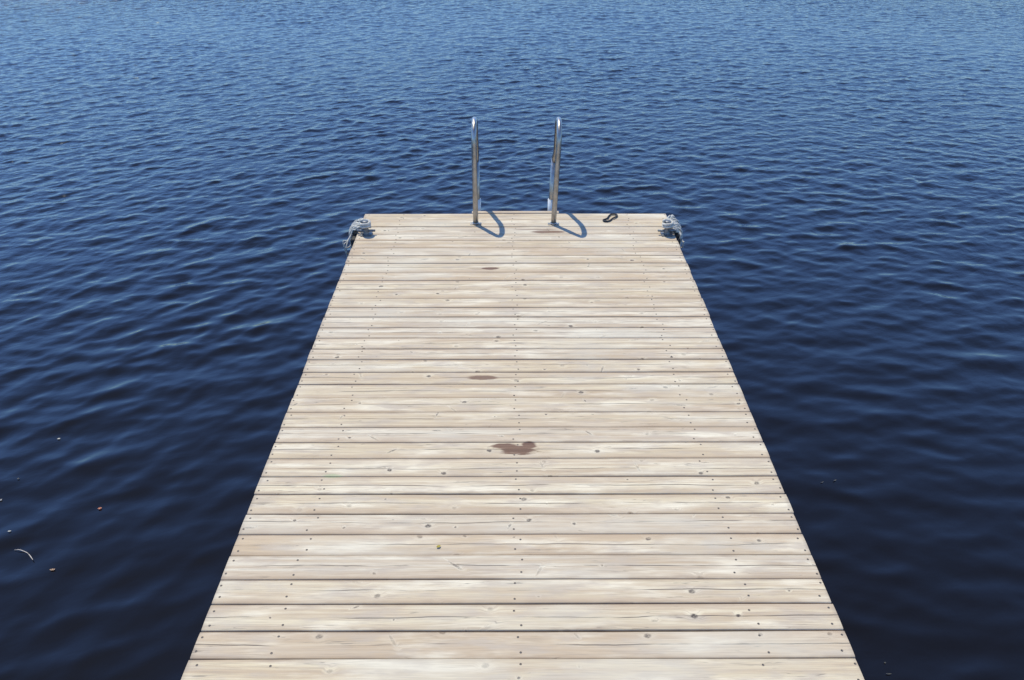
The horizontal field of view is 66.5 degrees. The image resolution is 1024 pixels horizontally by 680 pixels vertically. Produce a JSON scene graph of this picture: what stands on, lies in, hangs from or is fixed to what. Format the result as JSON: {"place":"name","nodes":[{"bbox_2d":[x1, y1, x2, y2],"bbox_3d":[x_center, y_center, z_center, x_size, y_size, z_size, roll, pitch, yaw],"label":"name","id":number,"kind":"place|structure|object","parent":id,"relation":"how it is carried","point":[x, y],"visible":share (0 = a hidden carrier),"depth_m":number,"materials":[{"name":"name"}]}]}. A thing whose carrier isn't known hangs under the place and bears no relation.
{"place":"outdoors","nodes":[
{"label":"outdoors","id":0,"kind":"place"},
{"bbox_2d":[0,0,1023,679],"bbox_3d":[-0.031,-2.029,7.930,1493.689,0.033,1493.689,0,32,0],"label":"water","id":1,"kind":"structure","parent":0,"point":[192,192],"depth_m":5.98,"materials":[{"name":"blue liquid"}]},
{"bbox_2d":[181,211,863,679],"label":"wooden dock","id":2,"kind":"object","parent":1,"relation":"in","point":[539,429],"visible":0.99,"depth_m":2.96,"materials":[{"name":"brown wood"}]},
{"bbox_2d":[351,233,357,245],"bbox_3d":[-1.003,-0.529,5.062,0.046,0.318,0.105,0,32,0],"label":"edge bumper","id":3,"kind":"object","parent":2,"relation":"attached to","point":[353,238],"visible":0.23,"depth_m":4.95,"materials":[{"name":"black rubber"}]},
{"bbox_2d":[357,220,374,235],"bbox_3d":[-0.917,-0.706,4.894,0.116,0.092,0.060,0,32,0],"label":"mooring bollard","id":4,"kind":"object","parent":2,"relation":"on","point":[366,231],"visible":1,"depth_m":4.90,"materials":[{"name":"metal"}]},
{"bbox_2d":[343,218,370,256],"bbox_3d":[-1.013,-0.660,4.997,0.174,0.287,0.276,-17,36,-25],"label":"mooring rope","id":5,"kind":"object","parent":4,"relation":"attached to","point":[356,225],"visible":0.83,"depth_m":4.95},
{"bbox_2d":[470,117,561,224],"bbox_3d":[0.017,-0.542,5.372,0.576,2.010,0.366,0,32,0],"label":"bathing ladder","id":6,"kind":"object","parent":2,"relation":"attached to","point":[554,182],"visible":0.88,"depth_m":4.92,"materials":[{"name":"silver metal"}]},
{"bbox_2d":[603,213,617,221],"bbox_3d":[0.646,-0.802,5.124,0.057,0.011,0.149,19,37,27],"label":"cord loop","id":7,"kind":"object","parent":2,"relation":"on","point":[605,219],"visible":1,"depth_m":5.12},
{"bbox_2d":[658,220,675,235],"bbox_3d":[0.974,-0.706,4.894,0.116,0.092,0.060,0,32,0],"label":"mooring bollard","id":8,"kind":"object","parent":2,"relation":"on","point":[666,231],"visible":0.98,"depth_m":4.90,"materials":[{"name":"metal"}]},
{"bbox_2d":[662,215,683,247],"bbox_3d":[1.018,-0.726,5.029,0.160,0.210,0.321,0,32,0],"label":"mooring rope","id":9,"kind":"object","parent":8,"relation":"attached to","point":[674,224],"visible":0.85,"depth_m":4.95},
{"bbox_2d":[674,233,679,244],"bbox_3d":[1.050,-0.532,5.067,0.046,0.318,0.105,0,32,0],"label":"edge bumper","id":10,"kind":"object","parent":2,"relation":"attached to","point":[677,237],"visible":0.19,"depth_m":4.96,"materials":[{"name":"black rubber"}]}
]}

